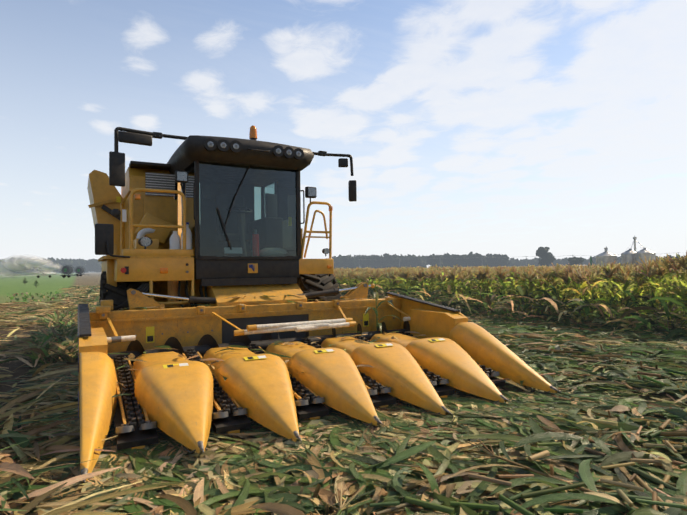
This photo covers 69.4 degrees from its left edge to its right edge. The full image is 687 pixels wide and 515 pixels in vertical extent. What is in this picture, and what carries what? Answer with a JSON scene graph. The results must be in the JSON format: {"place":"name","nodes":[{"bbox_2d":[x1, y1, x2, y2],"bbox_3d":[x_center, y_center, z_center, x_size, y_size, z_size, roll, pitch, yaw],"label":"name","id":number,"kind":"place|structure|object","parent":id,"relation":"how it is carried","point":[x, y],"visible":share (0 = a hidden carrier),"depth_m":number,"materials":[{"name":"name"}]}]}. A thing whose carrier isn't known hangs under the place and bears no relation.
{"place":"outdoors","nodes":[
{"label":"outdoors","id":0,"kind":"place"},
{"bbox_2d":[22,278,37,285],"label":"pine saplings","id":1,"kind":"object","parent":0,"point":[24,281],"visible":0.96,"depth_m":53.61,"materials":[{"name":"green plant"}]},
{"bbox_2d":[0,272,686,511],"bbox_3d":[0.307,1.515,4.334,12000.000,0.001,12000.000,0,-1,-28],"label":"ground","id":2,"kind":"structure","parent":0,"point":[53,284],"depth_m":12.73,"materials":[{"name":"green plant"}]},
{"bbox_2d":[0,255,62,277],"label":"sprinkler spray","id":3,"kind":"object","parent":2,"relation":"on","point":[12,267],"visible":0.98,"depth_m":119.11,"materials":[{"name":"liquid"}]},
{"bbox_2d":[1,291,90,365],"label":"headland weeds","id":4,"kind":"object","parent":2,"relation":"on","point":[58,339],"visible":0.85,"depth_m":8.65,"materials":[{"name":"green plant"}]},
{"bbox_2d":[60,265,78,277],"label":"hose reel irrigator","id":5,"kind":"object","parent":2,"relation":"on","point":[66,270],"visible":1,"depth_m":117.26,"materials":[{"name":"green metal"}]},
{"bbox_2d":[74,266,85,275],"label":"hose reel irrigator","id":6,"kind":"object","parent":2,"relation":"on","point":[79,270],"visible":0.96,"depth_m":144.98,"materials":[{"name":"green metal"}]},
{"bbox_2d":[0,300,166,514],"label":"dry stalks","id":7,"kind":"object","parent":2,"relation":"on","point":[10,469],"visible":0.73,"depth_m":3.78,"materials":[{"name":"plant"}]},
{"bbox_2d":[87,125,356,310],"bbox_3d":[-2.582,-0.152,9.410,4.035,3.717,5.810,0,-1,-28],"label":"combine harvester","id":8,"kind":"object","parent":2,"relation":"on","point":[218,218],"visible":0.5,"depth_m":7.18,"materials":[{"name":"yellow paint"}]},
{"bbox_2d":[72,282,560,482],"bbox_3d":[-0.628,0.935,6.108,4.743,1.261,4.120,0,-1,-28],"label":"corn head","id":9,"kind":"object","parent":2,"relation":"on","point":[188,403],"visible":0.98,"depth_m":5.28},
{"bbox_2d":[108,284,431,396],"bbox_3d":[-0.737,0.803,6.376,4.405,0.825,2.973,0,-1,-28],"label":"residue on header","id":10,"kind":"object","parent":9,"relation":"on","point":[131,356],"visible":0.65,"depth_m":6.10,"materials":[{"name":"plant"}]},
{"bbox_2d":[0,247,683,273],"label":"tree line","id":11,"kind":"object","parent":2,"relation":"on","point":[546,258],"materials":[{"name":"plant"}]},
{"bbox_2d":[0,284,686,514],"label":"cut corn leaves","id":12,"kind":"object","parent":2,"relation":"on","point":[287,505],"visible":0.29,"depth_m":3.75,"materials":[{"name":"green plant"}]},
{"bbox_2d":[332,263,686,333],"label":"corn plants","id":13,"kind":"object","parent":2,"relation":"on","point":[605,289],"visible":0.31,"depth_m":12.80,"materials":[{"name":"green plant"}]},
{"bbox_2d":[328,252,686,285],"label":"sweet corn tassels","id":14,"kind":"object","parent":13,"relation":"on","point":[574,273],"visible":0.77,"depth_m":14.05,"materials":[{"name":"beige plant"}]},
{"bbox_2d":[337,281,686,340],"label":"corn plants","id":15,"kind":"object","parent":2,"relation":"on","point":[597,316],"visible":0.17,"depth_m":11.40,"materials":[{"name":"green plant"}]},
{"bbox_2d":[570,236,655,265],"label":"grain silos","id":16,"kind":"object","parent":2,"relation":"on","point":[629,256],"visible":0.58,"depth_m":193.86,"materials":[{"name":"metal"}]},
{"bbox_2d":[0,0,686,267],"label":"sky","id":17,"kind":"structure","parent":0,"point":[512,128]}
]}

